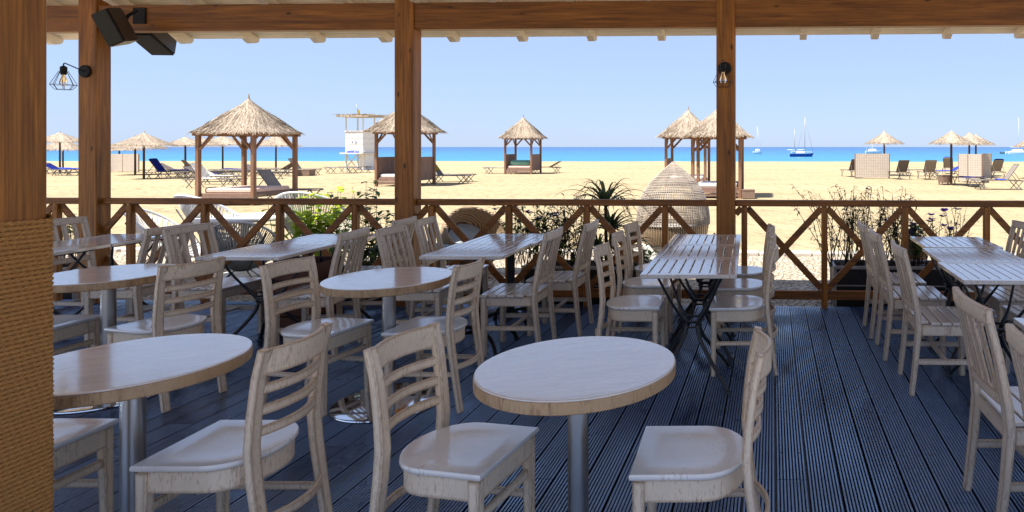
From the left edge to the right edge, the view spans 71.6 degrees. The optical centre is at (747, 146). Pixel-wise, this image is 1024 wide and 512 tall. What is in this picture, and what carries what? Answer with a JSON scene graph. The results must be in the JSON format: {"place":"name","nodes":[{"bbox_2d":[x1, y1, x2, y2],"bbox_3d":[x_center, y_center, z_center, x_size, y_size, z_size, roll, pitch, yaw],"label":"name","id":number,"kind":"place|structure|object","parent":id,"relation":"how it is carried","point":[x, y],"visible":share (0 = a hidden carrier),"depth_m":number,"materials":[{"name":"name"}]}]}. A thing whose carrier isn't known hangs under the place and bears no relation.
{"place":"outdoors","nodes":[
{"label":"outdoors","id":0,"kind":"place"},
{"bbox_2d":[66,252,972,310],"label":"cobbled path","id":1,"kind":"structure","parent":0,"point":[788,274],"depth_m":8.27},
{"bbox_2d":[63,263,77,299],"bbox_3d":[-7.138,1.448,6.941,0.480,0.422,0.406,0,0,2],"label":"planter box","id":2,"kind":"object","parent":1,"relation":"on","point":[71,296],"visible":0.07,"depth_m":6.74,"materials":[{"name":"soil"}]},
{"bbox_2d":[124,208,199,260],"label":"string chair","id":3,"kind":"object","parent":1,"relation":"on","point":[139,229],"visible":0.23,"depth_m":8.52,"materials":[{"name":"metal"}]},
{"bbox_2d":[173,194,262,274],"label":"string chair","id":4,"kind":"object","parent":1,"relation":"on","point":[186,209],"visible":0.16,"depth_m":8.23,"materials":[{"name":"metal"}]},
{"bbox_2d":[193,213,287,277],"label":"white table","id":5,"kind":"object","parent":1,"relation":"on","point":[251,217],"visible":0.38,"depth_m":8.22,"materials":[{"name":"paint"}]},
{"bbox_2d":[210,221,275,277],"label":"string chair","id":6,"kind":"object","parent":1,"relation":"on","point":[238,266],"visible":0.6,"depth_m":7.39,"materials":[{"name":"metal"}]},
{"bbox_2d":[253,186,354,261],"bbox_3d":[-5.292,1.062,8.034,0.970,1.140,0.902,0,0,2],"label":"leafy plant","id":7,"kind":"object","parent":1,"relation":"on","point":[327,221],"visible":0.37,"depth_m":7.99,"materials":[{"name":"green plant"}]},
{"bbox_2d":[275,191,350,261],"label":"string chair","id":8,"kind":"object","parent":1,"relation":"on","point":[283,195],"visible":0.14,"depth_m":8.38,"materials":[{"name":"metal"}]},
{"bbox_2d":[344,261,422,302],"bbox_3d":[-3.824,1.448,6.934,0.833,0.422,0.406,0,0,2],"label":"planter box","id":9,"kind":"object","parent":1,"relation":"on","point":[379,299],"visible":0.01,"depth_m":6.75,"materials":[{"name":"wood"}]},
{"bbox_2d":[327,179,394,265],"bbox_3d":[-4.032,0.803,6.922,0.682,0.937,0.510,0,0,10],"label":"leafy plant","id":10,"kind":"object","parent":9,"relation":"on","point":[372,229],"visible":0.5,"depth_m":6.85,"materials":[{"name":"green plant"}]},
{"bbox_2d":[347,241,394,265],"bbox_3d":[-3.914,1.125,6.881,0.587,0.295,0.421,0,0,2],"label":"leafy plant","id":11,"kind":"object","parent":9,"relation":"on","point":[375,253],"visible":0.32,"depth_m":6.87,"materials":[{"name":"green plant"}]},
{"bbox_2d":[440,206,504,278],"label":"wicker lounge chair","id":12,"kind":"object","parent":1,"relation":"on","point":[470,222],"visible":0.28,"depth_m":8.49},
{"bbox_2d":[521,260,650,304],"bbox_3d":[-1.648,1.431,6.796,1.267,0.457,0.406,0,0,2],"label":"planter box","id":13,"kind":"object","parent":1,"relation":"on","point":[593,274],"visible":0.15,"depth_m":6.60,"materials":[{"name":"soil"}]},
{"bbox_2d":[485,206,573,265],"bbox_3d":[-2.241,0.886,6.780,0.879,0.693,0.518,0,0,2],"label":"flowering shrub","id":14,"kind":"object","parent":13,"relation":"on","point":[535,250],"visible":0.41,"depth_m":6.76,"materials":[{"name":"green plant"}]},
{"bbox_2d":[537,192,592,265],"bbox_3d":[-1.833,0.846,6.782,0.638,0.771,0.566,0,0,2],"label":"flowering shrub","id":15,"kind":"object","parent":13,"relation":"on","point":[569,247],"visible":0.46,"depth_m":6.72,"materials":[{"name":"green plant"}]},
{"bbox_2d":[554,178,658,275],"bbox_3d":[-1.411,0.848,6.790,1.105,1.030,1.162,0,0,2],"label":"spiky aloe","id":16,"kind":"object","parent":13,"relation":"on","point":[603,193],"visible":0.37,"depth_m":6.79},
{"bbox_2d":[634,162,709,259],"bbox_3d":[-0.997,0.917,8.800,0.988,1.437,0.988,0,0,2],"label":"wicker pod","id":17,"kind":"object","parent":1,"relation":"on","point":[697,224],"visible":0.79,"depth_m":8.50,"materials":[{"name":"beige wicker"}]},
{"bbox_2d":[830,259,956,308],"bbox_3d":[1.496,1.431,6.796,1.246,0.456,0.406,0,0,2],"label":"planter box","id":18,"kind":"object","parent":1,"relation":"on","point":[854,277],"visible":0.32,"depth_m":6.62,"materials":[{"name":"wood"}]},
{"bbox_2d":[791,184,921,266],"bbox_3d":[1.135,0.808,6.794,1.430,0.849,0.574,0,0,2],"label":"flowering shrub","id":19,"kind":"object","parent":18,"relation":"on","point":[852,225],"visible":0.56,"depth_m":6.76,"materials":[{"name":"green plant"}]},
{"bbox_2d":[908,220,927,265],"bbox_3d":[1.790,0.995,6.833,0.359,0.473,0.324,0,0,12],"label":"leafy plant","id":20,"kind":"object","parent":18,"relation":"on","point":[915,255],"visible":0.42,"depth_m":6.80,"materials":[{"name":"green plant"}]},
{"bbox_2d":[886,207,976,264],"bbox_3d":[1.907,0.913,6.802,1.052,0.637,0.458,0,0,-7],"label":"flowering shrub","id":21,"kind":"object","parent":18,"relation":"on","point":[949,228],"visible":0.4,"depth_m":6.80,"materials":[{"name":"green plant"}]},
{"bbox_2d":[47,161,1023,256],"bbox_3d":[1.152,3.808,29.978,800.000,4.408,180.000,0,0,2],"label":"beach sand","id":22,"kind":"structure","parent":0,"point":[771,180],"depth_m":26.38,"materials":[{"name":"sand"}]},
{"bbox_2d":[47,131,77,171],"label":"straw umbrella","id":23,"kind":"object","parent":22,"relation":"on","point":[59,137],"visible":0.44,"depth_m":41.68,"materials":[{"name":"plant"}]},
{"bbox_2d":[47,142,77,167],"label":"straw umbrella","id":24,"kind":"object","parent":22,"relation":"on","point":[67,146],"visible":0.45,"depth_m":49.37,"materials":[{"name":"plant"}]},
{"bbox_2d":[111,154,138,171],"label":"woven screen","id":25,"kind":"object","parent":22,"relation":"on","point":[123,162],"visible":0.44,"depth_m":42.93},
{"bbox_2d":[111,135,168,174],"bbox_3d":[-36.447,0.683,39.015,3.321,2.786,3.350,0,0,40],"label":"straw umbrella","id":26,"kind":"object","parent":22,"relation":"on","point":[131,147],"visible":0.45,"depth_m":38.60,"materials":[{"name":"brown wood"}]},
{"bbox_2d":[111,131,176,178],"bbox_3d":[-31.329,0.639,33.992,2.921,2.953,2.895,0,0,28],"label":"straw umbrella","id":27,"kind":"object","parent":22,"relation":"on","point":[143,139],"visible":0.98,"depth_m":33.61,"materials":[{"name":"plant"}]},
{"bbox_2d":[160,136,210,174],"bbox_3d":[-33.467,0.697,39.004,2.599,2.712,2.622,0,0,-9],"label":"straw umbrella","id":28,"kind":"object","parent":22,"relation":"on","point":[184,141],"visible":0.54,"depth_m":38.63,"materials":[{"name":"plant"}]},
{"bbox_2d":[183,164,240,187],"bbox_3d":[-21.637,1.160,26.500,1.912,0.989,0.614,0,0,0],"label":"sun lounger","id":29,"kind":"object","parent":22,"relation":"on","point":[231,179],"visible":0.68,"depth_m":26.23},
{"bbox_2d":[210,136,240,168],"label":"straw umbrella","id":30,"kind":"object","parent":22,"relation":"on","point":[222,140],"visible":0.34,"depth_m":43.56,"materials":[{"name":"plant"}]},
{"bbox_2d":[188,94,306,205],"bbox_3d":[-14.621,0.114,19.206,2.188,3.347,2.201,0,0,2],"label":"thatched hut","id":31,"kind":"object","parent":22,"relation":"on","point":[248,117],"visible":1,"depth_m":18.57,"materials":[{"name":"plant"}]},
{"bbox_2d":[259,137,303,172],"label":"straw umbrella","id":32,"kind":"object","parent":22,"relation":"on","point":[275,141],"visible":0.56,"depth_m":41.51,"materials":[{"name":"plant"}]},
{"bbox_2d":[257,169,323,197],"bbox_3d":[-14.277,1.190,20.302,1.912,0.989,0.614,0,0,-2],"label":"sun lounger","id":33,"kind":"object","parent":22,"relation":"on","point":[269,178],"visible":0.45,"depth_m":20.30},
{"bbox_2d":[298,169,315,175],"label":"side table","id":34,"kind":"object","parent":22,"relation":"on","point":[306,172],"visible":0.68,"depth_m":37.20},
{"bbox_2d":[332,104,386,169],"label":"lifeguard tower","id":35,"kind":"structure","parent":22,"relation":"on","point":[359,145],"depth_m":46.92,"materials":[{"name":"white paint"}]},
{"bbox_2d":[361,111,446,186],"bbox_3d":[-14.595,-0.149,28.007,2.669,3.800,2.685,0,0,2],"label":"thatched hut","id":36,"kind":"object","parent":22,"relation":"on","point":[384,170],"visible":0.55,"depth_m":27.60,"materials":[{"name":"plant"}]},
{"bbox_2d":[499,114,546,173],"bbox_3d":[-13.863,-0.131,40.507,2.538,3.806,2.553,0,0,2],"label":"thatched hut","id":37,"kind":"object","parent":22,"relation":"on","point":[523,128],"visible":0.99,"depth_m":39.84,"materials":[{"name":"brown wood"}]},
{"bbox_2d":[114,247,1015,256],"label":"path kerb","id":38,"kind":"structure","parent":22,"relation":"on","point":[749,252],"depth_m":9.87,"materials":[{"name":"stone"}]},
{"bbox_2d":[656,106,709,187],"bbox_3d":[-2.497,0.041,27.506,2.516,3.519,2.531,0,0,2],"label":"thatched hut","id":39,"kind":"object","parent":22,"relation":"on","point":[686,121],"visible":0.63,"depth_m":26.76,"materials":[{"name":"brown wood"}]},
{"bbox_2d":[680,110,753,198],"bbox_3d":[-0.975,0.181,21.806,2.407,3.199,2.421,0,0,2],"label":"thatched hut","id":40,"kind":"object","parent":22,"relation":"on","point":[704,129],"visible":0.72,"depth_m":21.03,"materials":[{"name":"plant"}]},
{"bbox_2d":[742,189,754,198],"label":"side table","id":41,"kind":"object","parent":22,"relation":"on","point":[748,193],"visible":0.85,"depth_m":20.82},
{"bbox_2d":[604,311,913,511],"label":"deck frame","id":42,"kind":"object","parent":22,"relation":"on","point":[775,471],"depth_m":3.66,"materials":[{"name":"wood"}]},
{"bbox_2d":[52,299,1023,511],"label":"deck boards","id":43,"kind":"object","parent":42,"relation":"on","point":[933,437],"visible":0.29,"depth_m":3.63,"materials":[{"name":"wood"}]},
{"bbox_2d":[47,198,77,300],"bbox_3d":[-7.409,1.027,6.544,1.729,1.043,0.062,0,0,2],"label":"railing","id":44,"kind":"object","parent":43,"relation":"on","point":[57,208],"visible":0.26,"depth_m":6.50,"materials":[{"name":"brown wood"}]},
{"bbox_2d":[52,315,99,355],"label":"ladder back chair","id":45,"kind":"object","parent":43,"relation":"on","point":[67,327],"visible":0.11,"depth_m":4.06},
{"bbox_2d":[52,244,110,314],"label":"slatted table","id":46,"kind":"object","parent":43,"relation":"on","point":[63,249],"visible":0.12,"depth_m":5.10,"materials":[{"name":"wood"}]},
{"bbox_2d":[52,418,118,511],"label":"ladder back chair","id":47,"kind":"object","parent":43,"relation":"on","point":[75,439],"visible":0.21,"depth_m":2.52,"materials":[{"name":"wood"}]},
{"bbox_2d":[52,216,127,314],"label":"slat back chair","id":48,"kind":"object","parent":43,"relation":"on","point":[89,257],"visible":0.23,"depth_m":5.79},
{"bbox_2d":[52,263,176,413],"bbox_3d":[-3.950,1.155,4.050,0.700,0.749,0.700,0,0,12],"label":"round table","id":49,"kind":"object","parent":43,"relation":"on","point":[107,282],"visible":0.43,"depth_m":3.98,"materials":[{"name":"wood"}]},
{"bbox_2d":[53,234,177,314],"bbox_3d":[-5.420,1.155,5.590,0.595,0.750,0.610,0,0,0],"label":"slatted table","id":50,"kind":"object","parent":43,"relation":"on","point":[116,240],"visible":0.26,"depth_m":5.48,"materials":[{"name":"wood"}]},
{"bbox_2d":[84,223,192,346],"bbox_3d":[-4.832,1.080,5.221,0.519,0.904,0.424,0,0,-1],"label":"slat back chair","id":51,"kind":"object","parent":43,"relation":"on","point":[137,308],"visible":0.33,"depth_m":5.04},
{"bbox_2d":[52,333,252,511],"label":"round table","id":52,"kind":"object","parent":43,"relation":"on","point":[130,376],"visible":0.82,"depth_m":2.37,"materials":[{"name":"wood"}]},
{"bbox_2d":[104,256,226,412],"bbox_3d":[-3.523,1.108,3.994,0.476,0.847,0.380,0,0,15],"label":"ladder back chair","id":53,"kind":"object","parent":43,"relation":"on","point":[161,322],"visible":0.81,"depth_m":3.91,"materials":[{"name":"wood"}]},
{"bbox_2d":[161,222,264,333],"bbox_3d":[-4.248,1.080,5.224,0.519,0.904,0.424,0,0,4],"label":"slat back chair","id":54,"kind":"object","parent":43,"relation":"on","point":[231,286],"visible":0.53,"depth_m":5.19,"materials":[{"name":"wood"}]},
{"bbox_2d":[129,322,332,511],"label":"ladder back chair","id":55,"kind":"object","parent":43,"relation":"on","point":[223,458],"visible":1,"depth_m":2.30,"materials":[{"name":"wood"}]},
{"bbox_2d":[102,198,394,302],"bbox_3d":[-4.887,1.027,6.447,3.024,1.043,0.062,0,0,2],"label":"railing","id":56,"kind":"object","parent":43,"relation":"on","point":[204,207],"visible":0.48,"depth_m":6.43,"materials":[{"name":"brown wood"}]},
{"bbox_2d":[195,244,332,340],"bbox_3d":[-3.620,1.155,4.950,0.595,0.750,0.610,0,0,0],"label":"slatted table","id":57,"kind":"object","parent":43,"relation":"on","point":[263,253],"visible":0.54,"depth_m":4.88,"materials":[{"name":"wood"}]},
{"bbox_2d":[265,256,343,327],"bbox_3d":[-3.720,1.240,5.520,0.418,0.580,0.398,0,0,0],"label":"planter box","id":58,"kind":"object","parent":43,"relation":"on","point":[323,267],"visible":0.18,"depth_m":5.32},
{"bbox_2d":[259,255,373,416],"bbox_3d":[-2.593,1.108,3.934,0.476,0.847,0.380,0,0,11],"label":"ladder back chair","id":59,"kind":"object","parent":43,"relation":"on","point":[344,331],"visible":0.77,"depth_m":3.93,"materials":[{"name":"wood"}]},
{"bbox_2d":[268,234,374,334],"bbox_3d":[-3.580,1.155,5.570,0.595,0.750,0.610,0,0,0],"label":"slatted table","id":60,"kind":"object","parent":43,"relation":"on","point":[322,239],"visible":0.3,"depth_m":5.54,"materials":[{"name":"wood"}]},
{"bbox_2d":[274,227,369,354],"bbox_3d":[-3.192,1.080,4.934,0.519,0.904,0.424,0,0,-5],"label":"slat back chair","id":61,"kind":"object","parent":43,"relation":"on","point":[361,237],"visible":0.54,"depth_m":4.85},
{"bbox_2d":[336,216,416,316],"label":"slat back chair","id":62,"kind":"object","parent":43,"relation":"on","point":[409,222],"visible":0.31,"depth_m":5.71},
{"bbox_2d":[319,267,451,422],"bbox_3d":[-2.150,1.155,3.930,0.700,0.749,0.700,0,0,-8],"label":"round table","id":63,"kind":"object","parent":43,"relation":"on","point":[388,285],"visible":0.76,"depth_m":3.85,"materials":[{"name":"wood"}]},
{"bbox_2d":[375,224,464,324],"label":"slat back chair","id":64,"kind":"object","parent":43,"relation":"on","point":[437,295],"visible":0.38,"depth_m":5.09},
{"bbox_2d":[381,256,485,413],"bbox_3d":[-1.862,1.108,3.949,0.476,0.847,0.380,0,0,3],"label":"ladder back chair","id":65,"kind":"object","parent":43,"relation":"on","point":[452,323],"visible":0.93,"depth_m":3.85,"materials":[{"name":"wood"}]},
{"bbox_2d":[363,321,538,511],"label":"ladder back chair","id":66,"kind":"object","parent":43,"relation":"on","point":[473,464],"visible":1,"depth_m":2.33,"materials":[{"name":"wood"}]},
{"bbox_2d":[414,216,488,325],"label":"slat back chair","id":67,"kind":"object","parent":43,"relation":"on","point":[421,224],"visible":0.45,"depth_m":5.78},
{"bbox_2d":[419,244,529,356],"bbox_3d":[-2.050,1.155,4.985,0.595,0.750,0.610,0,0,0],"label":"slatted table","id":68,"kind":"object","parent":43,"relation":"on","point":[474,252],"visible":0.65,"depth_m":4.90,"materials":[{"name":"wood"}]},
{"bbox_2d":[461,234,542,333],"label":"slatted table","id":69,"kind":"object","parent":43,"relation":"on","point":[532,240],"visible":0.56,"depth_m":5.58,"materials":[{"name":"wood"}]},
{"bbox_2d":[0,0,1023,511],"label":"open pavilion","id":70,"kind":"structure","parent":43,"relation":"on","point":[30,30],"depth_m":6.21,"materials":[{"name":"brown wood"}]},
{"bbox_2d":[49,63,91,89],"bbox_3d":[-6.492,-0.673,6.275,0.190,0.261,0.295,0,0,2],"label":"wall lantern","id":71,"kind":"object","parent":70,"relation":"attached to","point":[84,71],"depth_m":6.23,"materials":[{"name":"metal"}]},
{"bbox_2d":[91,8,138,46],"bbox_3d":[-5.930,-1.146,6.216,0.211,0.324,0.272,-16,13,12],"label":"speaker","id":72,"kind":"object","parent":70,"relation":"attached to","point":[114,26],"visible":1,"depth_m":6.11},
{"bbox_2d":[133,7,146,23],"bbox_3d":[-5.953,-1.284,6.418,0.130,0.160,0.022,0,0,2],"label":"mounting box","id":73,"kind":"object","parent":70,"relation":"attached to","point":[140,17],"visible":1,"depth_m":6.41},
{"bbox_2d":[135,33,176,54],"bbox_3d":[-6.111,-1.152,6.768,0.225,0.263,0.360,0,-28,-6],"label":"speaker","id":74,"kind":"object","parent":70,"relation":"attached to","point":[158,43],"visible":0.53,"depth_m":6.74},
{"bbox_2d":[713,59,732,87],"bbox_3d":[-0.220,-0.673,6.034,0.190,0.261,0.295,0,0,2],"label":"wall lantern","id":75,"kind":"object","parent":70,"relation":"attached to","point":[724,68],"depth_m":5.97,"materials":[{"name":"metal"}]},
{"bbox_2d":[480,226,562,356],"bbox_3d":[-1.692,1.080,4.970,0.519,0.904,0.424,0,0,0],"label":"slat back chair","id":76,"kind":"object","parent":43,"relation":"on","point":[502,296],"visible":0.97,"depth_m":4.82,"materials":[{"name":"wood"}]},
{"bbox_2d":[525,219,598,335],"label":"slat back chair","id":77,"kind":"object","parent":43,"relation":"on","point":[576,277],"visible":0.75,"depth_m":5.36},
{"bbox_2d":[417,199,715,306],"bbox_3d":[-1.751,1.027,6.327,2.959,1.043,0.062,0,0,2],"label":"railing","id":78,"kind":"object","parent":43,"relation":"on","point":[509,208],"visible":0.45,"depth_m":6.31,"materials":[{"name":"brown wood"}]},
{"bbox_2d":[473,336,675,511],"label":"round table","id":79,"kind":"object","parent":43,"relation":"on","point":[576,381],"visible":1,"depth_m":2.29,"materials":[{"name":"wood"}]},
{"bbox_2d":[593,242,666,346],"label":"ladder back chair","id":80,"kind":"object","parent":43,"relation":"on","point":[637,308],"visible":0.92,"depth_m":4.47,"materials":[{"name":"wood"}]},
{"bbox_2d":[611,230,672,344],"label":"ladder back chair","id":81,"kind":"object","parent":43,"relation":"on","point":[635,286],"visible":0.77,"depth_m":5.10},
{"bbox_2d":[623,221,680,322],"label":"ladder back chair","id":82,"kind":"object","parent":43,"relation":"on","point":[640,267],"visible":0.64,"depth_m":5.94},
{"bbox_2d":[640,258,737,394],"bbox_3d":[-0.362,1.155,4.310,0.595,0.750,0.610,0,0,0],"label":"slatted table","id":83,"kind":"object","parent":43,"relation":"on","point":[681,268],"visible":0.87,"depth_m":4.23,"materials":[{"name":"wood"}]},
{"bbox_2d":[655,245,739,361],"bbox_3d":[-0.360,1.155,4.930,0.595,0.750,0.610,0,0,0],"label":"slatted table","id":84,"kind":"object","parent":43,"relation":"on","point":[692,251],"visible":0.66,"depth_m":4.87,"materials":[{"name":"wood"}]},
{"bbox_2d":[629,326,771,511],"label":"ladder back chair","id":85,"kind":"object","parent":43,"relation":"on","point":[691,463],"visible":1,"depth_m":2.22,"materials":[{"name":"wood"}]},
{"bbox_2d":[666,234,740,336],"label":"slatted table","id":86,"kind":"object","parent":43,"relation":"on","point":[699,239],"visible":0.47,"depth_m":5.49,"materials":[{"name":"wood"}]},
{"bbox_2d":[709,242,778,376],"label":"ladder back chair","id":87,"kind":"object","parent":43,"relation":"on","point":[736,308],"visible":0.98,"depth_m":4.38,"materials":[{"name":"wood"}]},
{"bbox_2d":[716,231,775,348],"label":"ladder back chair","id":88,"kind":"object","parent":43,"relation":"on","point":[743,286],"visible":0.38,"depth_m":5.04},
{"bbox_2d":[722,223,774,326],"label":"ladder back chair","id":89,"kind":"object","parent":43,"relation":"on","point":[751,272],"visible":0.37,"depth_m":5.62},
{"bbox_2d":[735,200,1023,308],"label":"railing","id":90,"kind":"object","parent":43,"relation":"on","point":[824,292],"visible":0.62,"depth_m":6.20,"materials":[{"name":"brown wood"}]},
{"bbox_2d":[857,220,926,338],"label":"slat back chair","id":91,"kind":"object","parent":43,"relation":"on","point":[872,273],"visible":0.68,"depth_m":5.25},
{"bbox_2d":[868,228,946,360],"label":"slat back chair","id":92,"kind":"object","parent":43,"relation":"on","point":[889,293],"visible":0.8,"depth_m":4.71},
{"bbox_2d":[890,240,983,395],"bbox_3d":[1.196,1.080,4.222,0.519,0.904,0.424,0,0,2],"label":"slat back chair","id":93,"kind":"object","parent":43,"relation":"on","point":[916,315],"visible":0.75,"depth_m":4.10,"materials":[{"name":"wood"}]},
{"bbox_2d":[910,236,1002,336],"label":"slatted table","id":94,"kind":"object","parent":43,"relation":"on","point":[950,242],"visible":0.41,"depth_m":5.36,"materials":[{"name":"wood"}]},
{"bbox_2d":[922,248,1023,369],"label":"slatted table","id":95,"kind":"object","parent":43,"relation":"on","point":[996,255],"visible":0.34,"depth_m":4.72,"materials":[{"name":"wood"}]},
{"bbox_2d":[938,262,1023,404],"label":"slatted table","id":96,"kind":"object","parent":43,"relation":"on","point":[975,274],"visible":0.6,"depth_m":4.14,"materials":[{"name":"wood"}]},
{"bbox_2d":[952,286,1023,511],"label":"slat back chair","id":97,"kind":"object","parent":43,"relation":"on","point":[996,401],"visible":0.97,"depth_m":2.67,"materials":[{"name":"wood"}]},
{"bbox_2d":[962,220,1023,314],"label":"slat back chair","id":98,"kind":"object","parent":43,"relation":"on","point":[1018,225],"visible":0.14,"depth_m":5.50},
{"bbox_2d":[978,286,1023,352],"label":"slat back chair","id":99,"kind":"object","parent":43,"relation":"on","point":[999,298],"visible":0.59,"depth_m":4.75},
{"bbox_2d":[1001,305,1023,373],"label":"slat back chair","id":100,"kind":"object","parent":43,"relation":"on","point":[1015,311],"visible":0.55,"depth_m":4.41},
{"bbox_2d":[1005,323,1023,418],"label":"slat back chair","id":101,"kind":"object","parent":43,"relation":"on","point":[1014,337],"visible":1,"depth_m":2.26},
{"bbox_2d":[854,153,889,178],"bbox_3d":[6.545,1.052,34.819,1.849,1.420,1.162,0,0,2],"label":"woven screen","id":102,"kind":"object","parent":22,"relation":"on","point":[871,165],"visible":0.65,"depth_m":34.28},
{"bbox_2d":[866,131,904,153],"bbox_3d":[7.925,0.572,37.988,2.484,3.122,2.462,0,0,-22],"label":"straw umbrella","id":103,"kind":"object","parent":22,"relation":"on","point":[884,138],"visible":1,"depth_m":37.49,"materials":[{"name":"plant"}]},
{"bbox_2d":[888,160,910,179],"bbox_3d":[7.765,1.151,33.559,0.614,0.989,1.912,0,0,-8],"label":"sun lounger","id":104,"kind":"object","parent":22,"relation":"on","point":[902,165],"visible":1,"depth_m":33.04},
{"bbox_2d":[917,160,938,179],"bbox_3d":[9.075,1.138,33.060,0.614,0.989,1.912,0,0,0],"label":"sun lounger","id":105,"kind":"object","parent":22,"relation":"on","point":[930,166],"visible":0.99,"depth_m":32.53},
{"bbox_2d":[927,129,974,184],"bbox_3d":[8.697,0.659,27.995,2.092,2.824,2.073,0,0,34],"label":"straw umbrella","id":106,"kind":"object","parent":22,"relation":"on","point":[951,137],"visible":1,"depth_m":27.72,"materials":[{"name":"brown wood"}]},
{"bbox_2d":[957,131,988,153],"bbox_3d":[11.155,0.647,33.005,2.077,2.904,2.095,0,0,1],"label":"straw umbrella","id":107,"kind":"object","parent":22,"relation":"on","point":[969,136],"visible":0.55,"depth_m":32.63,"materials":[{"name":"plant"}]},
{"bbox_2d":[958,153,991,182],"bbox_3d":[11.099,1.042,31.992,1.173,1.440,4.179,0,0,26],"label":"woven screen","id":108,"kind":"object","parent":22,"relation":"on","point":[975,165],"visible":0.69,"depth_m":30.54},
{"bbox_2d":[971,164,1023,189],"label":"sun lounger","id":109,"kind":"object","parent":22,"relation":"on","point":[1010,172],"visible":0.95,"depth_m":25.44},
{"bbox_2d":[992,160,1006,178],"bbox_3d":[13.337,1.191,35.560,0.614,0.989,1.912,0,0,-3],"label":"sun lounger","id":110,"kind":"object","parent":22,"relation":"on","point":[997,165],"visible":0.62,"depth_m":35.00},
{"bbox_2d":[47,147,1023,161],"bbox_3d":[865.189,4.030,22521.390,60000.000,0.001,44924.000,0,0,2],"label":"sea water","id":111,"kind":"structure","parent":0,"point":[846,154],"depth_m":402.88,"materials":[{"name":"liquid"}]},
{"bbox_2d":[789,119,812,156],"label":"sailing yacht","id":112,"kind":"object","parent":111,"relation":"on","point":[800,154],"visible":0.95,"depth_m":270.76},
{"bbox_2d":[47,34,1023,146],"label":"sky","id":113,"kind":"structure","parent":0,"point":[849,90],"materials":[{"name":"blue"}]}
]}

